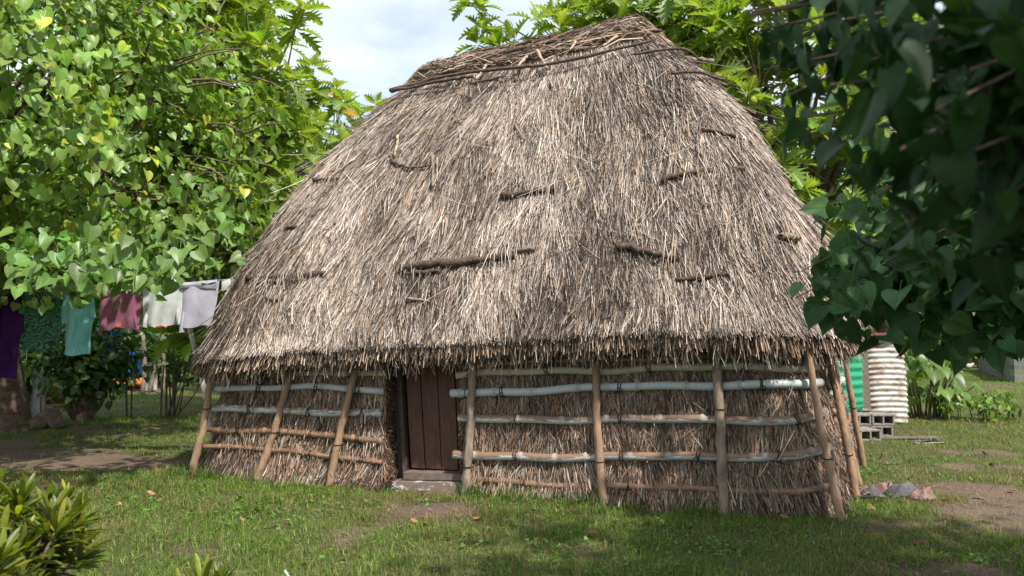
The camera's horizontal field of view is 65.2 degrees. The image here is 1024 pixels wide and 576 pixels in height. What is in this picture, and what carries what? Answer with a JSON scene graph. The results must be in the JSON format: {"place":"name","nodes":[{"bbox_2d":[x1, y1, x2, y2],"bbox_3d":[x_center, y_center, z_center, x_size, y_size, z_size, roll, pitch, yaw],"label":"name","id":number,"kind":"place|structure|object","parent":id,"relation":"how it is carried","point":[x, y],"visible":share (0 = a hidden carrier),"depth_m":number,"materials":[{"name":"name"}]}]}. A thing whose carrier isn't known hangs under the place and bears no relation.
{"place":"outdoors","nodes":[
{"label":"outdoors","id":0,"kind":"place"},
{"bbox_2d":[97,330,120,360],"bbox_3d":[-9.403,1.325,18.554,0.598,0.759,0.124,0,-3,0],"label":"hanging cloth","id":1,"kind":"object","parent":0,"point":[111,334],"visible":0.09,"depth_m":18.56,"materials":[{"name":"blue fabric"}]},
{"bbox_2d":[6,0,944,203],"label":"sky","id":2,"kind":"structure","parent":0,"point":[375,46],"materials":[{"name":"white"}]},
{"bbox_2d":[0,357,1023,575],"bbox_3d":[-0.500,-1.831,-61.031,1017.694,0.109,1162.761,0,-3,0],"label":"ground","id":3,"kind":"structure","parent":0,"point":[26,457],"depth_m":7.82,"materials":[{"name":"green plant"}]},
{"bbox_2d":[26,350,46,416],"bbox_3d":[-10.293,1.964,17.315,0.340,1.905,0.260,0,-3,-6],"label":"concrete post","id":4,"kind":"object","parent":3,"relation":"on","point":[37,405],"visible":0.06,"depth_m":17.18,"materials":[{"name":"grey concrete"}]},
{"bbox_2d":[46,386,64,408],"bbox_3d":[-10.809,2.572,18.882,0.880,0.500,0.500,0,-3,0],"label":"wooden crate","id":5,"kind":"object","parent":3,"relation":"on","point":[48,402],"visible":0.03,"depth_m":18.63,"materials":[{"name":"brown wood"}]},
{"bbox_2d":[0,462,113,575],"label":"croton bush","id":6,"kind":"object","parent":3,"relation":"on","point":[49,539],"visible":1,"depth_m":4.25,"materials":[{"name":"green plant"}]},
{"bbox_2d":[21,308,149,421],"bbox_3d":[-8.816,1.550,16.345,2.621,2.542,2.232,1,-4,-17],"label":"shrub","id":7,"kind":"object","parent":3,"relation":"on","point":[84,383],"visible":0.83,"depth_m":16.10,"materials":[{"name":"green plant"}]},
{"bbox_2d":[19,284,157,385],"bbox_3d":[-14.406,1.326,26.008,5.793,4.215,3.367,1,-3,-14],"label":"garden bush","id":8,"kind":"object","parent":3,"relation":"on","point":[98,314],"visible":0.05,"depth_m":25.88,"materials":[{"name":"green plant"}]},
{"bbox_2d":[125,335,127,417],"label":"sapling stem","id":9,"kind":"object","parent":3,"relation":"on","point":[126,399],"visible":0.55,"depth_m":16.88,"materials":[{"name":"brown plant"}]},
{"bbox_2d":[113,377,141,386],"bbox_3d":[-12.293,3.067,25.979,1.502,0.324,0.609,0,-3,0],"label":"coconut heap","id":10,"kind":"object","parent":3,"relation":"on","point":[138,383],"visible":0.17,"depth_m":25.76,"materials":[{"name":"orange"}]},
{"bbox_2d":[130,340,132,418],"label":"sapling stem","id":11,"kind":"object","parent":3,"relation":"on","point":[131,392],"visible":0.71,"depth_m":16.69,"materials":[{"name":"brown plant"}]},
{"bbox_2d":[122,351,144,373],"bbox_3d":[-10.979,2.134,22.914,0.982,0.659,0.124,0,-3,0],"label":"tarpaulin","id":12,"kind":"object","parent":3,"relation":"on","point":[139,367],"visible":0.17,"depth_m":22.92,"materials":[{"name":"blue plastic"}]},
{"bbox_2d":[140,335,146,393],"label":"sapling stem","id":13,"kind":"object","parent":3,"relation":"on","point":[143,386],"visible":0.62,"depth_m":23.88,"materials":[{"name":"brown plant"}]},
{"bbox_2d":[96,306,199,389],"bbox_3d":[-12.730,1.822,26.875,4.298,3.405,3.684,-2,-4,34],"label":"garden bush","id":14,"kind":"object","parent":3,"relation":"on","point":[149,358],"visible":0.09,"depth_m":26.42,"materials":[{"name":"green plant"}]},
{"bbox_2d":[141,362,161,390],"bbox_3d":[-12.258,2.754,24.881,2.400,0.860,0.700,0,-3,0],"label":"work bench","id":15,"kind":"object","parent":3,"relation":"on","point":[149,373],"visible":0.24,"depth_m":24.71,"materials":[{"name":"wood"}]},
{"bbox_2d":[147,338,160,392],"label":"sapling stem","id":16,"kind":"object","parent":3,"relation":"on","point":[151,383],"visible":0.43,"depth_m":24.35,"materials":[{"name":"brown plant"}]},
{"bbox_2d":[0,0,312,432],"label":"heart leaf tree","id":17,"kind":"object","parent":3,"relation":"on","point":[41,229],"visible":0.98,"depth_m":10.27,"materials":[{"name":"green plant"}]},
{"bbox_2d":[15,61,300,368],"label":"trees","id":18,"kind":"object","parent":3,"relation":"on","point":[42,170],"depth_m":38.85,"materials":[{"name":"green plant"}]},
{"bbox_2d":[160,365,164,417],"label":"sapling stem","id":19,"kind":"object","parent":3,"relation":"on","point":[161,394],"visible":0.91,"depth_m":16.94,"materials":[{"name":"brown plant"}]},
{"bbox_2d":[160,328,165,394],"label":"sapling stem","id":20,"kind":"object","parent":3,"relation":"on","point":[163,356],"visible":0.4,"depth_m":23.87,"materials":[{"name":"brown plant"}]},
{"bbox_2d":[126,306,202,416],"bbox_3d":[-7.213,1.199,17.217,2.411,3.287,2.320,2,-4,-28],"label":"feathery shrub","id":21,"kind":"object","parent":3,"relation":"on","point":[174,394],"visible":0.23,"depth_m":17.15,"materials":[{"name":"green plant"}]},
{"bbox_2d":[115,314,215,388],"bbox_3d":[-11.580,1.546,28.073,5.714,4.078,3.188,1,-3,-12],"label":"garden bush","id":22,"kind":"object","parent":3,"relation":"on","point":[190,383],"visible":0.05,"depth_m":27.54,"materials":[{"name":"green plant"}]},
{"bbox_2d":[166,368,167,417],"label":"sapling stem","id":23,"kind":"object","parent":3,"relation":"on","point":[166,393],"visible":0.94,"depth_m":16.91,"materials":[{"name":"brown plant"}]},
{"bbox_2d":[174,276,213,439],"bbox_3d":[-4.530,1.195,11.576,0.112,2.682,0.912,-2,-4,26],"label":"prop pole","id":24,"kind":"object","parent":3,"relation":"on","point":[194,348],"visible":0.27,"depth_m":11.56,"materials":[{"name":"wood"}]},
{"bbox_2d":[164,553,234,575],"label":"croton bush","id":25,"kind":"object","parent":3,"relation":"on","point":[219,569],"visible":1,"depth_m":4.54,"materials":[{"name":"green plant"}]},
{"bbox_2d":[69,0,336,362],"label":"breadfruit tree","id":26,"kind":"object","parent":3,"relation":"on","point":[256,21],"visible":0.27,"depth_m":16.07,"materials":[{"name":"green plant"}]},
{"bbox_2d":[258,53,389,194],"bbox_3d":[-5.385,-1.512,22.144,4.544,9.450,4.584,2,-4,-32],"label":"breadfruit tree","id":27,"kind":"object","parent":3,"relation":"on","point":[345,107],"visible":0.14,"depth_m":21.73,"materials":[{"name":"green plant"}]},
{"bbox_2d":[0,369,1023,575],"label":"grass","id":28,"kind":"structure","parent":3,"relation":"on","point":[713,570],"depth_m":7.24,"materials":[{"name":"green plant"}]},
{"bbox_2d":[167,10,876,521],"bbox_3d":[0.276,-0.566,11.288,8.870,6.374,6.010,-1,-4,18],"label":"thatched hut","id":29,"kind":"object","parent":3,"relation":"on","point":[575,262],"visible":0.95,"depth_m":8.91,"materials":[{"name":"plant"}]},
{"bbox_2d":[405,361,461,470],"bbox_3d":[-0.848,1.408,9.220,0.924,1.330,0.118,-1,-4,18],"label":"door","id":30,"kind":"structure","parent":29,"relation":"in","point":[439,430],"depth_m":9.21,"materials":[{"name":"brown wood"}]},
{"bbox_2d":[35,450,1023,575],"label":"weeds","id":31,"kind":"object","parent":3,"relation":"on","point":[986,557],"visible":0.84,"depth_m":7.25,"materials":[{"name":"green plant"}]},
{"bbox_2d":[67,443,1023,575],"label":"leaf litter","id":32,"kind":"object","parent":3,"relation":"on","point":[414,520],"visible":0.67,"depth_m":7.41,"materials":[{"name":"plant"}]},
{"bbox_2d":[448,0,940,240],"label":"breadfruit tree","id":33,"kind":"object","parent":3,"relation":"on","point":[730,40],"visible":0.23,"depth_m":17.00,"materials":[{"name":"green plant"}]},
{"bbox_2d":[797,163,864,206],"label":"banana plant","id":34,"kind":"object","parent":3,"relation":"on","point":[837,187],"depth_m":20.35,"materials":[{"name":"green plant"}]},
{"bbox_2d":[850,492,875,497],"bbox_3d":[3.744,2.202,8.536,0.280,0.065,0.115,0,-3,6],"label":"sandal","id":35,"kind":"object","parent":3,"relation":"on","point":[864,495],"visible":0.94,"depth_m":8.49,"materials":[{"name":"grey rubber"}]},
{"bbox_2d":[852,427,880,440],"bbox_3d":[5.900,2.452,13.429,0.390,0.190,0.390,1,-3,-12],"label":"concrete block","id":36,"kind":"object","parent":3,"relation":"on","point":[867,432],"depth_m":13.28,"materials":[{"name":"grey concrete"}]},
{"bbox_2d":[849,412,870,425],"bbox_3d":[6.000,2.287,13.980,0.390,0.190,0.390,0,-3,2],"label":"concrete block","id":37,"kind":"object","parent":36,"relation":"on","point":[864,419],"depth_m":13.80,"materials":[{"name":"grey concrete"}]},
{"bbox_2d":[862,350,871,411],"bbox_3d":[6.819,1.564,15.535,0.291,2.300,0.069,0,-3,-6],"label":"upright plank","id":38,"kind":"object","parent":3,"relation":"on","point":[866,390],"visible":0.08,"depth_m":15.49,"materials":[{"name":"grey wood"}]},
{"bbox_2d":[861,482,885,498],"bbox_3d":[3.863,2.168,8.588,0.264,0.160,0.192,0,-3,0],"label":"rag","id":39,"kind":"object","parent":3,"relation":"on","point":[872,490],"visible":0.83,"depth_m":8.54,"materials":[{"name":"grey fabric"}]},
{"bbox_2d":[870,425,892,435],"bbox_3d":[6.380,2.485,13.988,0.390,0.190,0.390,0,-3,-1],"label":"concrete block","id":40,"kind":"object","parent":3,"relation":"on","point":[886,429],"depth_m":13.81,"materials":[{"name":"grey concrete"}]},
{"bbox_2d":[862,412,894,424],"bbox_3d":[6.410,2.288,14.000,0.390,0.190,0.390,0,-3,-1],"label":"concrete block","id":41,"kind":"object","parent":40,"relation":"on","point":[880,418],"depth_m":13.85,"materials":[{"name":"grey concrete"}]},
{"bbox_2d":[861,408,870,411],"bbox_3d":[6.410,2.341,14.898,0.390,0.190,0.390,0,-3,-2],"label":"concrete block","id":42,"kind":"object","parent":41,"relation":"on","point":[865,410],"depth_m":14.72,"materials":[{"name":"beige concrete"}]},
{"bbox_2d":[875,319,888,332],"bbox_3d":[8.689,1.707,18.434,0.662,2.585,0.554,0,-3,0],"label":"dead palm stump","id":43,"kind":"object","parent":3,"relation":"on","point":[884,328],"visible":0.04,"depth_m":18.28,"materials":[{"name":"wood"}]},
{"bbox_2d":[876,480,892,492],"bbox_3d":[4.095,2.185,8.787,0.341,0.150,0.249,0,-3,0],"label":"rag","id":44,"kind":"object","parent":3,"relation":"on","point":[882,487],"visible":0.54,"depth_m":8.74,"materials":[{"name":"pink fabric"}]},
{"bbox_2d":[748,0,1023,376],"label":"shade tree","id":45,"kind":"object","parent":3,"relation":"on","point":[949,158],"visible":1,"depth_m":2.19,"materials":[{"name":"green plant"}]},
{"bbox_2d":[868,333,908,422],"bbox_3d":[7.466,1.810,16.222,0.971,1.812,0.910,0,-3,0],"label":"corrugated tank","id":46,"kind":"object","parent":3,"relation":"on","point":[888,383],"visible":0.45,"depth_m":15.89,"materials":[{"name":"white metal"}]},
{"bbox_2d":[882,481,918,497],"bbox_3d":[4.241,2.169,8.638,0.449,0.164,0.325,0,-3,0],"label":"rag","id":47,"kind":"object","parent":3,"relation":"on","point":[908,488],"visible":0.81,"depth_m":8.59,"materials":[{"name":"grey fabric"}]},
{"bbox_2d":[869,325,932,392],"bbox_3d":[11.360,2.235,26.038,4.329,2.521,3.944,2,-4,-25],"label":"hedge shrub","id":48,"kind":"object","parent":3,"relation":"on","point":[917,363],"visible":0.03,"depth_m":25.55,"materials":[{"name":"green plant"}]},
{"bbox_2d":[872,436,942,438],"bbox_3d":[6.600,2.512,13.426,1.200,0.035,0.160,0,-3,-3],"label":"plank","id":49,"kind":"object","parent":3,"relation":"on","point":[911,437],"visible":0.66,"depth_m":13.36,"materials":[{"name":"brown wood"}]},
{"bbox_2d":[840,182,977,360],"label":"woods","id":50,"kind":"object","parent":3,"relation":"on","point":[950,289],"depth_m":51.78,"materials":[{"name":"green plant"}]},
{"bbox_2d":[872,328,948,378],"bbox_3d":[15.703,2.445,32.827,4.902,2.922,4.016,0,-3,0],"label":"hedge shrub","id":51,"kind":"object","parent":3,"relation":"on","point":[920,376],"visible":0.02,"depth_m":31.73,"materials":[{"name":"green plant"}]},
{"bbox_2d":[904,338,922,381],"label":"hedge shrub","id":52,"kind":"object","parent":3,"relation":"on","point":[913,359],"depth_m":29.57,"materials":[{"name":"green plant"}]},
{"bbox_2d":[909,486,935,500],"bbox_3d":[4.348,2.168,8.487,0.290,0.150,0.211,0,-3,0],"label":"rag","id":53,"kind":"object","parent":3,"relation":"on","point":[923,492],"visible":0.92,"depth_m":8.45,"materials":[{"name":"pink fabric"}]},
{"bbox_2d":[908,440,944,443],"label":"stone slab","id":54,"kind":"structure","parent":3,"relation":"on","point":[926,441],"depth_m":12.98,"materials":[{"name":"stone"}]},
{"bbox_2d":[924,318,977,367],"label":"hedge shrub","id":55,"kind":"object","parent":3,"relation":"on","point":[975,361],"visible":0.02,"depth_m":43.67,"materials":[{"name":"green plant"}]},
{"bbox_2d":[905,359,1021,422],"bbox_3d":[9.225,2.110,16.735,3.269,1.457,1.833,0,-3,0],"label":"taro plant","id":56,"kind":"object","parent":3,"relation":"on","point":[938,398],"visible":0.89,"depth_m":16.61,"materials":[{"name":"green plant"}]},
{"bbox_2d":[966,363,973,371],"bbox_3d":[21.212,3.623,37.151,0.525,0.537,0.258,0,-3,0],"label":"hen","id":57,"kind":"object","parent":3,"relation":"on","point":[969,366],"visible":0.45,"depth_m":37.07,"materials":[{"name":"white"}]},
{"bbox_2d":[978,356,1023,382],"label":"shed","id":58,"kind":"object","parent":3,"relation":"on","point":[1013,370],"visible":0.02,"depth_m":30.00,"materials":[{"name":"grey wood"}]},
{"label":"clothesline","id":59,"kind":"object","parent":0,"visible":0},
{"bbox_2d":[0,294,25,378],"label":"dress","id":60,"kind":"object","parent":59,"relation":"hanging from","point":[12,329],"visible":0.92,"depth_m":11.38,"materials":[{"name":"purple fabric"}]},
{"bbox_2d":[18,294,62,351],"bbox_3d":[-6.706,0.493,11.393,0.682,0.826,0.142,0,-3,0],"label":"shirt","id":61,"kind":"object","parent":59,"relation":"hanging from","point":[43,332],"visible":0.91,"depth_m":11.35,"materials":[{"name":"green fabric"}]},
{"bbox_2d":[61,292,95,355],"bbox_3d":[-6.160,0.504,11.330,0.538,0.910,0.133,-1,-3,9],"label":"shirt","id":62,"kind":"object","parent":59,"relation":"hanging from","point":[78,324],"visible":0.96,"depth_m":11.29,"materials":[{"name":"teal fabric"}]},
{"bbox_2d":[98,290,140,335],"bbox_3d":[-5.520,0.339,11.280,0.607,0.677,0.102,0,-3,5],"label":"shirt","id":63,"kind":"object","parent":59,"relation":"hanging from","point":[125,314],"visible":0.84,"depth_m":11.26,"materials":[{"name":"pink fabric"}]},
{"bbox_2d":[142,288,182,328],"bbox_3d":[-4.902,0.267,11.221,0.604,0.616,0.103,0,-3,5],"label":"shirt","id":64,"kind":"object","parent":59,"relation":"hanging from","point":[160,314],"visible":0.87,"depth_m":11.19,"materials":[{"name":"white fabric"}]},
{"bbox_2d":[179,280,219,332],"bbox_3d":[-4.366,0.257,11.162,0.581,0.744,0.099,0,-3,7],"label":"shirt","id":65,"kind":"object","parent":59,"relation":"hanging from","point":[198,298],"visible":0.91,"depth_m":11.14,"materials":[{"name":"white fabric"}]},
{"bbox_2d":[222,279,230,290],"bbox_3d":[-3.972,-0.041,11.131,0.160,0.166,0.030,-1,-4,17],"label":"cloth","id":66,"kind":"object","parent":59,"relation":"hanging from","point":[225,283],"visible":0.64,"depth_m":11.12,"materials":[{"name":"white fabric"}]},
{"bbox_3d":[5.590,2.286,13.960,0.390,0.190,0.390,0,-3,-1],"label":"concrete block","id":67,"kind":"object","parent":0,"visible":0},
{"bbox_2d":[837,353,863,412],"bbox_3d":[5.780,1.040,14.714,1.220,2.380,1.220,0,-3,0],"label":"water tank","id":68,"kind":"object","parent":67,"relation":"on","point":[856,373],"visible":0.17,"depth_m":14.18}
]}

